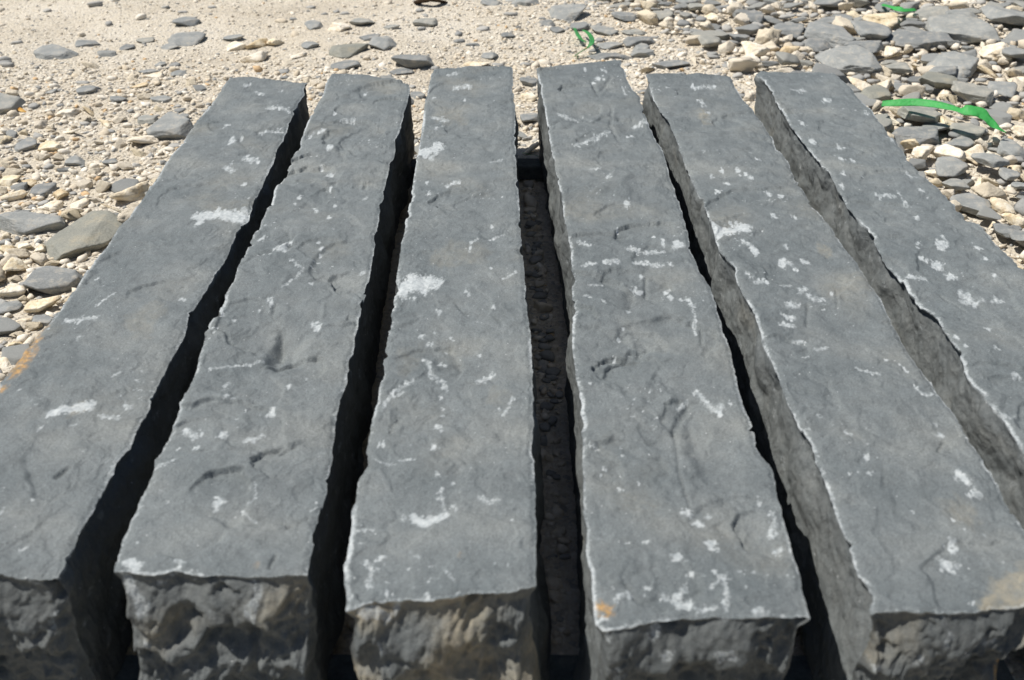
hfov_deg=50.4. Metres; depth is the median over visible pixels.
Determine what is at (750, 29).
slate stone
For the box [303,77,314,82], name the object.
limestone rock
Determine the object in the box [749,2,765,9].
slate stone
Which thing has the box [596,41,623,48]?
slate stone
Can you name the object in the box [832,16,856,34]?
limestone rock
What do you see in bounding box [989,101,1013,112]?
slate stone
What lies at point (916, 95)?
slate stone
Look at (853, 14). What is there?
limestone rock
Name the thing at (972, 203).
slate stone
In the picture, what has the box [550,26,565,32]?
slate stone
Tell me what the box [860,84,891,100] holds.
slate stone
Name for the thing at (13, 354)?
slate stone
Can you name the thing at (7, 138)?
limestone rock
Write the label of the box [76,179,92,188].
limestone rock
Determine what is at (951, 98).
limestone rock
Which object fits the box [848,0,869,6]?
slate stone
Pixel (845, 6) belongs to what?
limestone rock
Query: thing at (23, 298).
limestone rock
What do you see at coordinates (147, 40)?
slate stone
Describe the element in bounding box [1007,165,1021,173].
limestone rock
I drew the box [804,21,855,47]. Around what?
slate stone
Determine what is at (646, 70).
limestone rock
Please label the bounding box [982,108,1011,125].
slate stone
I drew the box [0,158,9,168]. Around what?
limestone rock
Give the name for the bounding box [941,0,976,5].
limestone rock
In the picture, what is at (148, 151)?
limestone rock
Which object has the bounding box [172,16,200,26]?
slate stone
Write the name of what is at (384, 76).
slate stone
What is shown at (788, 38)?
limestone rock
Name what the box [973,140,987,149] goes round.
limestone rock
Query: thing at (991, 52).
limestone rock
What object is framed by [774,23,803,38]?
slate stone
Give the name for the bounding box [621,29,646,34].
slate stone
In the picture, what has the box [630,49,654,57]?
slate stone
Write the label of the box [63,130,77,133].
limestone rock
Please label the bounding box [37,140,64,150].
limestone rock
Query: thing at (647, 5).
limestone rock
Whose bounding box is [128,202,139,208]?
limestone rock
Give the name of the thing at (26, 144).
slate stone
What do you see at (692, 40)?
limestone rock
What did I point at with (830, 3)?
slate stone
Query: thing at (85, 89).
slate stone
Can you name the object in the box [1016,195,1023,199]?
slate stone
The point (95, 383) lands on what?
stone post
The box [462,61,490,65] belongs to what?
limestone rock
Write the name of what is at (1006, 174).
slate stone
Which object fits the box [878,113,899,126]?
limestone rock
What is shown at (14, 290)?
limestone rock
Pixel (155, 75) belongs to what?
limestone rock
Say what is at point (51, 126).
limestone rock
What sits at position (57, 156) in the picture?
limestone rock
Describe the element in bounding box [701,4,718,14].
limestone rock
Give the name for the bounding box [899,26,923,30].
slate stone
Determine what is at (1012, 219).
limestone rock
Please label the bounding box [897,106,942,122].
slate stone
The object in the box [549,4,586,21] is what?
slate stone
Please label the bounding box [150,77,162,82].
limestone rock
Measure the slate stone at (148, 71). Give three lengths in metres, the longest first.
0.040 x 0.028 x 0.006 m
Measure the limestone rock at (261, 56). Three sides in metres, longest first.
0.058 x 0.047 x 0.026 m
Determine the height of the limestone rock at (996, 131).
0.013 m
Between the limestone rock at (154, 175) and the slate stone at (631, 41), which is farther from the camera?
the slate stone at (631, 41)
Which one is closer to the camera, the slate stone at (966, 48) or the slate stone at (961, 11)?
the slate stone at (966, 48)
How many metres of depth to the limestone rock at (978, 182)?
1.39 m
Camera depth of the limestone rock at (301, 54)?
1.90 m
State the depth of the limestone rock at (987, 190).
1.33 m
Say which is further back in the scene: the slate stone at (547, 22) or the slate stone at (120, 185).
the slate stone at (547, 22)
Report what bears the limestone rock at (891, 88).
on the ground
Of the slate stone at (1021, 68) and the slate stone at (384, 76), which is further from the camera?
the slate stone at (1021, 68)
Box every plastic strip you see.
[573,28,585,42]
[575,30,594,55]
[881,4,916,11]
[881,98,1005,132]
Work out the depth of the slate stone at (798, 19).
2.12 m
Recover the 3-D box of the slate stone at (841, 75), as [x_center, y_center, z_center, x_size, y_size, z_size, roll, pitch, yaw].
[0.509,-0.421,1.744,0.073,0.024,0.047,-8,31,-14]
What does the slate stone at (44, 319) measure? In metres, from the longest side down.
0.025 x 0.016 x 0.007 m
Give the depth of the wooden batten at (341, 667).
0.66 m
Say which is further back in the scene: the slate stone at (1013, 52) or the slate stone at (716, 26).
the slate stone at (716, 26)
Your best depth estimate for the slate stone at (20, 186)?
1.38 m
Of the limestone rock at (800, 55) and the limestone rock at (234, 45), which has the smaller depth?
the limestone rock at (800, 55)
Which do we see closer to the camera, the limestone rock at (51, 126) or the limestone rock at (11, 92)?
the limestone rock at (51, 126)
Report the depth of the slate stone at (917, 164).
1.43 m
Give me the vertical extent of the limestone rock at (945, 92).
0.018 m
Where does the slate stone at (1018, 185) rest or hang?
on the ground
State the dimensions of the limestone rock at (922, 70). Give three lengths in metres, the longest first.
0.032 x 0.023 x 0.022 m
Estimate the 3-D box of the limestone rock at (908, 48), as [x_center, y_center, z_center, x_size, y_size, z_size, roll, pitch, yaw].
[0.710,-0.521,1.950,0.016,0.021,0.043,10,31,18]
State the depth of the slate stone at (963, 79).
1.77 m
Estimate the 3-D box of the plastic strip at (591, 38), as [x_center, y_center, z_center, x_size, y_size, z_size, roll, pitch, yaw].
[0.135,-0.539,1.964,0.034,0.020,0.157,4,30,8]
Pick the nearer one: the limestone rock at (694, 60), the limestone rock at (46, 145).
the limestone rock at (46, 145)
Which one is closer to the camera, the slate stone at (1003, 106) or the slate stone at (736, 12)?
the slate stone at (1003, 106)
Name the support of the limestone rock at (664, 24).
on the ground
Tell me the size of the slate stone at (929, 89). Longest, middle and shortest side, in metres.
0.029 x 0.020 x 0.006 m
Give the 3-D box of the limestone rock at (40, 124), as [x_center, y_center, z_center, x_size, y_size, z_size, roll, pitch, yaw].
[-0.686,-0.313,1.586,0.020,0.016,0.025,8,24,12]
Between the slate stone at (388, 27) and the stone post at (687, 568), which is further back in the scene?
the slate stone at (388, 27)
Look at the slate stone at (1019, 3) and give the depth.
2.23 m
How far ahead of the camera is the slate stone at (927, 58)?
1.88 m
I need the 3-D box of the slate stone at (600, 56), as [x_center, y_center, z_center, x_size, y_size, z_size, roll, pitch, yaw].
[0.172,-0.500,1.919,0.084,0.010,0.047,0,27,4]
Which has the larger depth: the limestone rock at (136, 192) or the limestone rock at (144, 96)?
the limestone rock at (144, 96)
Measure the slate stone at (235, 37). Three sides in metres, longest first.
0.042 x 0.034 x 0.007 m
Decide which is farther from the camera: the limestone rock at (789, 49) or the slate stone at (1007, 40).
the slate stone at (1007, 40)
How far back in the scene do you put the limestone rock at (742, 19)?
2.10 m
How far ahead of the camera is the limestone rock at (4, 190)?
1.37 m
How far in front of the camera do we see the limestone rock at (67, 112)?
1.62 m
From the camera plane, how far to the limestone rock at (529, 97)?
1.68 m
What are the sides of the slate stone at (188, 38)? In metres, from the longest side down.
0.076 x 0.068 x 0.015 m
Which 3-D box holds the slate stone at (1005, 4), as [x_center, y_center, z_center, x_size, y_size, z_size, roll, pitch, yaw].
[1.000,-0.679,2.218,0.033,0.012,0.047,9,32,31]
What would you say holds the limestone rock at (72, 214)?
on the ground
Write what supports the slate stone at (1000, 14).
on the ground
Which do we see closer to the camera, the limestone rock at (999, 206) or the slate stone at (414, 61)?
the limestone rock at (999, 206)
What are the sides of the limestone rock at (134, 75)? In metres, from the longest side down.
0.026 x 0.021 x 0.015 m
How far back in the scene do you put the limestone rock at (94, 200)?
1.34 m
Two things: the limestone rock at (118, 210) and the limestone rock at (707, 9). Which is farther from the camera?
the limestone rock at (707, 9)
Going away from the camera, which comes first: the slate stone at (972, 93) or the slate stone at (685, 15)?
the slate stone at (972, 93)
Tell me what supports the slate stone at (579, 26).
on the ground
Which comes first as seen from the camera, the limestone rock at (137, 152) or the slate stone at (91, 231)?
the slate stone at (91, 231)
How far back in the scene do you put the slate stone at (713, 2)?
2.25 m
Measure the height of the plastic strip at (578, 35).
0.009 m
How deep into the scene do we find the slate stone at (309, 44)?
1.95 m
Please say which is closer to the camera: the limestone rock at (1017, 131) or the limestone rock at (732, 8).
the limestone rock at (1017, 131)
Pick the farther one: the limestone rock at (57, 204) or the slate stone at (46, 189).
the slate stone at (46, 189)
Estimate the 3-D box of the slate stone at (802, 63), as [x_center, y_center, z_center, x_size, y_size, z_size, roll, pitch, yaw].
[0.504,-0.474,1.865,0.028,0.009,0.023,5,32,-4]
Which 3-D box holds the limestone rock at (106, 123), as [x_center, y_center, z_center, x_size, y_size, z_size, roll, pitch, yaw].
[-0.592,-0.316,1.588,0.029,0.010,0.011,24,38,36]
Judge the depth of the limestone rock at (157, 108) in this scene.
1.64 m
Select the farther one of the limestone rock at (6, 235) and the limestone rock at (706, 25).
the limestone rock at (706, 25)
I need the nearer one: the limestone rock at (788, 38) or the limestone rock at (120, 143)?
the limestone rock at (120, 143)
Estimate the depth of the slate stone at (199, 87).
1.72 m
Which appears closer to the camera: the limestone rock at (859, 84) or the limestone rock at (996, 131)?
the limestone rock at (996, 131)
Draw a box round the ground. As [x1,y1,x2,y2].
[0,0,1023,679]
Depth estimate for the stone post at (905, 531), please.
0.71 m
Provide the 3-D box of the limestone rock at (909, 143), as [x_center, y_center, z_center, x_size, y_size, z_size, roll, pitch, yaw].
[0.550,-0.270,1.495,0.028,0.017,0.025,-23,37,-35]
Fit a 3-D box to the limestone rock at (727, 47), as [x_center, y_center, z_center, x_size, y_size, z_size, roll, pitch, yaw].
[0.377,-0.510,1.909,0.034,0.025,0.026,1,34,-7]
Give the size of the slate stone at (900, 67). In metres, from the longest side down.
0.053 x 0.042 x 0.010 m
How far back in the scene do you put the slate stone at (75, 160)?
1.46 m
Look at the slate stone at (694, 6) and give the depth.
2.19 m
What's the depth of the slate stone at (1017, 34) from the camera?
2.00 m
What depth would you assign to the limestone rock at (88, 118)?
1.60 m
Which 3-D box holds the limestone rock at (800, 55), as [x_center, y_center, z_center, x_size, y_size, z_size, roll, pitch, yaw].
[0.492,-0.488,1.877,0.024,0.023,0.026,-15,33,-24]
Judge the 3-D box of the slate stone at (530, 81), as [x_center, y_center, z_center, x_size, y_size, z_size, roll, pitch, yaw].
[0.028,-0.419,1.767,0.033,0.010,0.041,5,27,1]
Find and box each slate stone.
[0,93,25,113]
[0,211,65,235]
[0,300,22,314]
[0,317,21,335]
[1,343,29,364]
[6,129,17,137]
[10,182,28,190]
[14,137,36,152]
[22,266,82,294]
[30,182,56,196]
[31,314,52,325]
[33,44,78,59]
[44,210,122,260]
[45,89,57,93]
[56,167,71,171]
[64,155,84,165]
[75,40,100,47]
[76,85,100,94]
[97,50,116,56]
[102,158,117,164]
[110,96,126,101]
[110,178,139,192]
[119,44,134,49]
[136,37,153,42]
[137,69,160,73]
[137,115,157,123]
[146,111,193,139]
[150,95,171,102]
[155,61,165,66]
[160,43,180,49]
[168,31,205,45]
[171,70,186,76]
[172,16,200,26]
[193,85,206,90]
[223,34,243,40]
[301,41,318,48]
[304,20,322,29]
[329,43,368,57]
[330,60,359,69]
[349,18,374,24]
[359,34,379,40]
[368,36,396,50]
[381,75,395,78]
[383,25,399,29]
[389,67,413,74]
[391,54,434,67]
[410,91,424,98]
[412,18,437,25]
[415,144,419,153]
[466,43,479,45]
[480,0,501,5]
[481,52,497,59]
[501,32,514,37]
[512,0,538,5]
[518,131,526,138]
[519,77,537,86]
[520,113,537,122]
[539,19,555,25]
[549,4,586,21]
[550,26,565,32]
[570,22,588,30]
[586,53,632,59]
[590,25,618,35]
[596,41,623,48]
[608,1,630,8]
[611,11,636,20]
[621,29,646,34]
[623,36,655,46]
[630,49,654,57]
[633,43,649,50]
[652,10,673,20]
[652,60,689,68]
[658,1,672,5]
[675,0,697,3]
[675,3,687,9]
[679,12,691,19]
[687,3,704,10]
[689,28,702,31]
[690,30,729,40]
[697,35,722,46]
[704,0,720,5]
[711,23,721,29]
[729,34,749,42]
[732,9,764,23]
[737,24,760,34]
[746,9,763,22]
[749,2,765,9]
[761,61,779,66]
[763,0,781,5]
[763,15,783,24]
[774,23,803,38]
[775,51,799,64]
[783,3,799,8]
[791,16,806,22]
[799,60,812,66]
[801,38,831,52]
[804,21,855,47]
[811,62,832,72]
[813,0,842,6]
[813,68,851,83]
[814,45,882,75]
[816,16,850,23]
[832,14,853,19]
[843,40,883,52]
[846,83,857,88]
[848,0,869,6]
[851,20,891,39]
[854,37,864,40]
[854,92,877,106]
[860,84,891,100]
[874,2,892,11]
[875,113,892,130]
[881,60,896,64]
[884,29,952,49]
[885,62,911,72]
[892,126,938,145]
[894,82,909,88]
[896,142,904,151]
[897,11,914,14]
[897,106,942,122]
[899,20,925,30]
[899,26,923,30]
[900,1,919,8]
[900,18,918,22]
[901,92,921,98]
[905,6,948,20]
[908,76,923,84]
[909,158,925,169]
[918,71,957,88]
[918,171,925,177]
[921,53,939,63]
[922,84,933,92]
[922,122,949,130]
[924,14,1000,43]
[926,51,978,77]
[929,66,957,74]
[935,156,967,176]
[942,178,969,190]
[945,9,977,17]
[946,40,961,45]
[946,123,985,139]
[947,136,973,149]
[950,193,990,214]
[951,81,993,105]
[957,78,968,81]
[961,46,974,50]
[961,49,976,56]
[961,179,974,185]
[964,8,981,13]
[971,153,1009,167]
[976,207,1001,219]
[981,5,1023,25]
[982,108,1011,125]
[986,1,1003,7]
[987,81,1017,97]
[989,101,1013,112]
[992,223,1014,237]
[996,37,1017,44]
[997,138,1023,157]
[998,167,1020,180]
[999,2,1010,7]
[1002,46,1023,58]
[1005,29,1023,45]
[1009,229,1023,240]
[1011,66,1023,72]
[1011,182,1023,188]
[1011,225,1021,229]
[1013,1,1023,7]
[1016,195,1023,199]
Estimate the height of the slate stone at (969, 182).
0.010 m
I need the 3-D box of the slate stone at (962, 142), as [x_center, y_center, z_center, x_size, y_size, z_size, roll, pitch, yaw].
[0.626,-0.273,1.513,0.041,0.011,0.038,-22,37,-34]
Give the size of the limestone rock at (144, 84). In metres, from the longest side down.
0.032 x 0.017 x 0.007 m
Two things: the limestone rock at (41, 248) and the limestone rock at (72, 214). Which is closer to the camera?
the limestone rock at (41, 248)
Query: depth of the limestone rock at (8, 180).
1.40 m
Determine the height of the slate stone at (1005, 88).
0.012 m
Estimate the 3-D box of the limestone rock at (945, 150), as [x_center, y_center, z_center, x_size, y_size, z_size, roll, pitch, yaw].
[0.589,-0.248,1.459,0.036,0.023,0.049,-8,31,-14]
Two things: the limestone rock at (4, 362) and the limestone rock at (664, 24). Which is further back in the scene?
the limestone rock at (664, 24)
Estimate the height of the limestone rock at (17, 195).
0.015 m
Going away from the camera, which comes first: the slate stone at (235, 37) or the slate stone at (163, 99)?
the slate stone at (163, 99)
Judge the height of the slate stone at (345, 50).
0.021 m
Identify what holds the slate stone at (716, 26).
on the ground
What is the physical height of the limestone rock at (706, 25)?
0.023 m
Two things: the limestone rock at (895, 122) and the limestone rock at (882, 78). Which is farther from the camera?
the limestone rock at (882, 78)
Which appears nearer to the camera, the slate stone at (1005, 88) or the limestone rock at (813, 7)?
the slate stone at (1005, 88)
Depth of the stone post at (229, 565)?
0.72 m
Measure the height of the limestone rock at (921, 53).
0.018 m
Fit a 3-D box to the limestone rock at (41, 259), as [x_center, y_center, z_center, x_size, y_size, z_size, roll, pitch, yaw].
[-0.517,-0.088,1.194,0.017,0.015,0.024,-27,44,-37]
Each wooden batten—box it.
[115,654,1013,679]
[411,158,542,178]
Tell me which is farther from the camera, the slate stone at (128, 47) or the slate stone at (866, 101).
the slate stone at (128, 47)
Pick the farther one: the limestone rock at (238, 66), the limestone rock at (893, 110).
the limestone rock at (238, 66)
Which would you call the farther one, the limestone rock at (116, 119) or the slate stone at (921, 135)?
the limestone rock at (116, 119)
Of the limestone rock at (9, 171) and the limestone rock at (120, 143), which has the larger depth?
the limestone rock at (120, 143)
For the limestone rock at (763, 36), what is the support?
on the ground
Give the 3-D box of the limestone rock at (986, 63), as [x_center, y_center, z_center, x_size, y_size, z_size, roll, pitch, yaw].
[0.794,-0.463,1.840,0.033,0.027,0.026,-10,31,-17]
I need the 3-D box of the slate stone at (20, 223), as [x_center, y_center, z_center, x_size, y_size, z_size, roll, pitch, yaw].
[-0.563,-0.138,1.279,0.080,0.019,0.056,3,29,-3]
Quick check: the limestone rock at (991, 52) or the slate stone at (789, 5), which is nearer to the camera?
the limestone rock at (991, 52)
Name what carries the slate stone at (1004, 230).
on the ground
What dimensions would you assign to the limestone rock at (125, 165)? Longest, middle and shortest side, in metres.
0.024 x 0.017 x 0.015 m
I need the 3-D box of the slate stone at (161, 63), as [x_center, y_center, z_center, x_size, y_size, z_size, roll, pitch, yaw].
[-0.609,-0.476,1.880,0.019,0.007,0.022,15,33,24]
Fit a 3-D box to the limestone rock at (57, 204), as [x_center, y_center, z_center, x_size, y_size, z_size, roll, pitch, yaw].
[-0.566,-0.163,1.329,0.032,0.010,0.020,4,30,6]
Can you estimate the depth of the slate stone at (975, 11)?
2.18 m
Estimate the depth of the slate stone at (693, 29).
2.05 m
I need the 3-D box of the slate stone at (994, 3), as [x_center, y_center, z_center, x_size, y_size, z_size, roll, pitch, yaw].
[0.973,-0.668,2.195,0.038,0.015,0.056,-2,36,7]
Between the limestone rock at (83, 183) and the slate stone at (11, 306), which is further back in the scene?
the limestone rock at (83, 183)
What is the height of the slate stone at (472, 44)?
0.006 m
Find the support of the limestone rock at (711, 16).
on the ground
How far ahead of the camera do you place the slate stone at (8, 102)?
1.65 m
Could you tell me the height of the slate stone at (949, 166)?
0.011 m
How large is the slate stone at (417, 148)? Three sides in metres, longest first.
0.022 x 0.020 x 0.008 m
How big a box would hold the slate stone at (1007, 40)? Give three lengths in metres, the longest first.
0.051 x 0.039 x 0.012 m
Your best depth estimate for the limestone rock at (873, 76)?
1.79 m
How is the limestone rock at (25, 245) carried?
on the ground
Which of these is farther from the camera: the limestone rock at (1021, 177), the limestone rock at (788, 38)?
the limestone rock at (788, 38)
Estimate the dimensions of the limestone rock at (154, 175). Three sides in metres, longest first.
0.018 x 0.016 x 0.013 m
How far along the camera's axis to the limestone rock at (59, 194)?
1.35 m
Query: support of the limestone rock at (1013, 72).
on the ground
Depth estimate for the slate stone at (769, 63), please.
1.82 m
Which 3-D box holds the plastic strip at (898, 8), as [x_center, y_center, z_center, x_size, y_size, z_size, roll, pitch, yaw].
[0.752,-0.655,2.142,0.075,0.013,0.054,23,37,34]
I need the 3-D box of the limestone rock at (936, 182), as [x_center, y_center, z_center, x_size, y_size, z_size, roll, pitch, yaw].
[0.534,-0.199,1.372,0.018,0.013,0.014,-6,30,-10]
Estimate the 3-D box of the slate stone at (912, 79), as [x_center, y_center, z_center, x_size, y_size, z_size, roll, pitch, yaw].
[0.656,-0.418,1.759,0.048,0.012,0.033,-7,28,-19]
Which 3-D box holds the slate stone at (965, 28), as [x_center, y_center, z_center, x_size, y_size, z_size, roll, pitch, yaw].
[0.828,-0.570,2.013,0.108,0.026,0.136,-7,33,-3]
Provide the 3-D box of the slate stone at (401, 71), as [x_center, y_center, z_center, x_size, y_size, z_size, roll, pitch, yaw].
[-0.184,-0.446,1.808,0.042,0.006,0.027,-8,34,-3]
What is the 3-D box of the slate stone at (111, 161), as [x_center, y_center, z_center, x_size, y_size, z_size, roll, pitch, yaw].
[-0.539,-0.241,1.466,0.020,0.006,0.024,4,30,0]
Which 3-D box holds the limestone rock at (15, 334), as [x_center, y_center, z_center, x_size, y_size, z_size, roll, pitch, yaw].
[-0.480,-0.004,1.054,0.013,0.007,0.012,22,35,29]
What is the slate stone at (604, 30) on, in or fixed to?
on the ground
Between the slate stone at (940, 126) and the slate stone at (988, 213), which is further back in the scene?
the slate stone at (940, 126)
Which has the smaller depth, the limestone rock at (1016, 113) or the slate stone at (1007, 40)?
the limestone rock at (1016, 113)
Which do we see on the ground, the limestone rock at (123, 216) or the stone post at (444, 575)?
the limestone rock at (123, 216)
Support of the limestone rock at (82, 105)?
on the ground
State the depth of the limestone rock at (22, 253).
1.20 m
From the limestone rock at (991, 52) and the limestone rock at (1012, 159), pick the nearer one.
the limestone rock at (1012, 159)
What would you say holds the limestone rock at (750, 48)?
on the ground
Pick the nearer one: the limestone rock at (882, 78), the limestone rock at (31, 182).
the limestone rock at (31, 182)
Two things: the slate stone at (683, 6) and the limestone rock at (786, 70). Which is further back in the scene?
the slate stone at (683, 6)
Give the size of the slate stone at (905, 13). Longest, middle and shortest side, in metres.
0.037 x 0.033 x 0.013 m
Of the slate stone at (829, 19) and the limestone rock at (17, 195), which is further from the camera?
the slate stone at (829, 19)
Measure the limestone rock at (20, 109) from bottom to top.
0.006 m
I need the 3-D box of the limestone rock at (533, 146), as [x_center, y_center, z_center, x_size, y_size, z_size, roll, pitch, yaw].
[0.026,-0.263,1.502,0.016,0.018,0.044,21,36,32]
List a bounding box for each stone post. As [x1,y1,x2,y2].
[0,77,309,679]
[114,73,414,679]
[344,66,551,679]
[536,60,809,679]
[642,73,1023,679]
[754,71,1023,529]
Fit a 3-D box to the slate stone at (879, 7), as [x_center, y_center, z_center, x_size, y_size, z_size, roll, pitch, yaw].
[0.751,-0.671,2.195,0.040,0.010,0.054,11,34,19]
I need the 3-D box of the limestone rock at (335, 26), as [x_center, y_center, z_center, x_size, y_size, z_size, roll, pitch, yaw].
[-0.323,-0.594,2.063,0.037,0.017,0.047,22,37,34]
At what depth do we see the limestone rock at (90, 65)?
1.86 m
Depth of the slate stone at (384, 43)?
1.93 m
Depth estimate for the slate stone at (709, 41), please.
1.94 m
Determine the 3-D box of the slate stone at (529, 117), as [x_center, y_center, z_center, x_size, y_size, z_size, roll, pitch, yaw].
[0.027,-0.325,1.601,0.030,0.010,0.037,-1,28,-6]
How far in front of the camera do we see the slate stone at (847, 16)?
2.13 m
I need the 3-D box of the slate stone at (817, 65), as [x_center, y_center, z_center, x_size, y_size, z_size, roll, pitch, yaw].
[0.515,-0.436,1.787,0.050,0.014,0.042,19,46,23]
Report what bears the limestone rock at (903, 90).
on the ground
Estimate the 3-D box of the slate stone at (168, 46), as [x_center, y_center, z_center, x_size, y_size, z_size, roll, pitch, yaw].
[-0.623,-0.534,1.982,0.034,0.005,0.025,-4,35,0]
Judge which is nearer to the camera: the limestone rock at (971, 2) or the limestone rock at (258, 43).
the limestone rock at (258, 43)
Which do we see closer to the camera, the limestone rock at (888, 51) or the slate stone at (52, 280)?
the slate stone at (52, 280)
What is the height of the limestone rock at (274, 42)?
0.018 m
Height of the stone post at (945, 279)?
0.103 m
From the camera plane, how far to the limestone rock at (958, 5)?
2.21 m
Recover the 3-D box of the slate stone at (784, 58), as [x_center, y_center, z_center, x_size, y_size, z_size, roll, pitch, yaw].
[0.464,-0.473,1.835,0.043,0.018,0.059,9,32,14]
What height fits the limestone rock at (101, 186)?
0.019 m
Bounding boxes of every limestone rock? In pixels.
[0,135,13,143]
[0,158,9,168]
[0,174,22,186]
[0,186,7,194]
[0,189,27,200]
[0,232,10,239]
[0,245,16,252]
[0,253,18,266]
[0,283,25,297]
[0,357,10,367]
[1,168,22,177]
[3,257,29,270]
[5,89,17,95]
[6,275,22,282]
[7,341,22,345]
[8,248,30,258]
[9,331,24,336]
[16,318,32,329]
[17,107,25,112]
[17,243,33,248]
[18,129,27,135]
[18,295,29,300]
[22,179,36,186]
[24,295,61,313]
[25,322,42,330]
[30,252,48,265]
[33,120,47,128]
[33,152,49,159]
[33,244,45,252]
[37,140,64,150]
[37,200,63,210]
[44,260,59,265]
[46,124,54,128]
[50,153,63,160]
[53,188,69,199]
[55,109,80,116]
[60,208,82,219]
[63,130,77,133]
[69,197,88,208]
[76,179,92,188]
[80,103,91,110]
[81,61,99,68]
[82,106,94,116]
[82,116,95,121]
[87,168,100,174]
[88,198,100,202]
[91,140,103,144]
[95,180,112,192]
[97,202,121,212]
[99,119,110,128]
[109,181,149,201]
[111,116,125,123]
[115,137,126,148]
[116,112,125,116]
[116,161,134,169]
[117,207,134,222]
[126,73,138,78]
[127,135,158,143]
[128,75,137,81]
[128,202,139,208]
[129,82,148,87]
[131,147,145,156]
[136,93,152,99]
[142,71,162,77]
[142,159,155,164]
[144,148,154,153]
[147,172,159,179]
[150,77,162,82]
[154,105,163,111]
[185,77,196,85]
[226,41,246,51]
[235,62,246,69]
[240,51,268,62]
[246,38,267,48]
[266,38,284,45]
[282,59,293,66]
[290,52,306,58]
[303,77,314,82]
[309,79,319,85]
[327,22,350,30]
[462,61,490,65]
[519,93,537,101]
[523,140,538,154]
[637,9,658,25]
[639,0,657,10]
[641,67,654,73]
[658,20,673,30]
[685,35,700,44]
[690,57,697,63]
[698,21,713,30]
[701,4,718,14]
[704,13,718,20]
[715,14,727,22]
[718,41,734,53]
[726,2,747,16]
[728,58,759,72]
[733,13,751,25]
[741,41,769,59]
[743,93,755,100]
[754,28,781,44]
[759,4,774,14]
[762,41,779,51]
[771,2,782,11]
[774,67,794,72]
[780,46,799,52]
[783,34,792,42]
[791,50,805,59]
[802,46,813,53]
[809,2,817,12]
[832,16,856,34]
[838,2,854,10]
[846,10,859,17]
[847,76,870,90]
[862,12,898,29]
[869,72,885,78]
[872,100,881,111]
[875,73,892,81]
[877,79,891,89]
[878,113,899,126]
[881,66,892,77]
[883,46,901,56]
[883,106,901,110]
[885,78,894,91]
[890,107,901,117]
[891,74,900,79]
[898,85,925,96]
[900,139,919,148]
[903,44,912,54]
[911,145,934,159]
[917,50,927,59]
[917,65,934,75]
[924,169,938,177]
[929,178,942,186]
[930,144,965,161]
[937,90,951,99]
[938,111,956,124]
[939,94,956,103]
[940,189,954,198]
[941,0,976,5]
[946,1,968,9]
[950,200,961,211]
[964,144,984,164]
[970,181,1005,198]
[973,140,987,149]
[974,174,989,185]
[976,59,991,72]
[977,65,998,77]
[979,42,1011,62]
[981,177,999,186]
[988,127,1004,141]
[990,197,1015,217]
[1001,213,1023,228]
[1003,155,1017,166]
[1005,68,1023,76]
[1006,5,1023,11]
[1007,76,1023,82]
[1007,107,1023,119]
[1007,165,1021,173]
[1011,125,1023,136]
[1012,77,1023,91]
[1017,173,1023,181]
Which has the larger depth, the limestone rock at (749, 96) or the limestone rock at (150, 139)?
the limestone rock at (749, 96)
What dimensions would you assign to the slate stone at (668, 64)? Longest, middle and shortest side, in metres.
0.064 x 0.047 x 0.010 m
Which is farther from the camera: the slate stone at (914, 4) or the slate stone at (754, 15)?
the slate stone at (914, 4)
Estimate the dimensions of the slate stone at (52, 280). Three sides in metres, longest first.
0.061 x 0.059 x 0.019 m
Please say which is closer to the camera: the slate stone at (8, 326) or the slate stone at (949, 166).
the slate stone at (8, 326)
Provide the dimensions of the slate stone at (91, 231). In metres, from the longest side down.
0.112 x 0.090 x 0.018 m
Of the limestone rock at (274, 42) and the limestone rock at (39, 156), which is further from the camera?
the limestone rock at (274, 42)
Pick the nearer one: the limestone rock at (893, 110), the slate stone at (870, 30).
the limestone rock at (893, 110)
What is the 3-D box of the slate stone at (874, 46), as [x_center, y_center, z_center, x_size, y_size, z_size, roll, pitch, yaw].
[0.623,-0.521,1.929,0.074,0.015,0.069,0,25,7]
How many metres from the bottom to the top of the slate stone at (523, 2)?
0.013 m
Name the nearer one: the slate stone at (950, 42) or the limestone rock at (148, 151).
the limestone rock at (148, 151)
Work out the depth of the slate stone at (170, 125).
1.55 m
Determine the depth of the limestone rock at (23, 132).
1.55 m
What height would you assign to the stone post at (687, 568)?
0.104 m
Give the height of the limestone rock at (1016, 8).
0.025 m
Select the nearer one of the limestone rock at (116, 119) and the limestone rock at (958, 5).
the limestone rock at (116, 119)
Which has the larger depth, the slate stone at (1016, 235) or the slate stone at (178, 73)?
the slate stone at (178, 73)
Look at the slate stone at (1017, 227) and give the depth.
1.25 m
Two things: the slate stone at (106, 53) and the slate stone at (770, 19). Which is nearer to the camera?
the slate stone at (106, 53)
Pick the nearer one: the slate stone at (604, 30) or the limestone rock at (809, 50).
the limestone rock at (809, 50)
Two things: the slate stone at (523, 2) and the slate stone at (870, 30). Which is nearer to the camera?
the slate stone at (870, 30)
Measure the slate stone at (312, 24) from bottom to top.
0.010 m
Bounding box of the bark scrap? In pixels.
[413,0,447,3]
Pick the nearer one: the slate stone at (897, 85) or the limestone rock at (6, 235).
the limestone rock at (6, 235)
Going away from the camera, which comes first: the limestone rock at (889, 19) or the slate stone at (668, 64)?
the slate stone at (668, 64)
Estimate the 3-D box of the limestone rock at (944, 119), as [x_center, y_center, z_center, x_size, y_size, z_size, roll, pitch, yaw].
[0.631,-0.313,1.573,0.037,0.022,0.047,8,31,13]
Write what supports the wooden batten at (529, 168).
on the ground
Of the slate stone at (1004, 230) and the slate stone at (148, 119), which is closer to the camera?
the slate stone at (1004, 230)
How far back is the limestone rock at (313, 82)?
1.73 m
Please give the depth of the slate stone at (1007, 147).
1.47 m

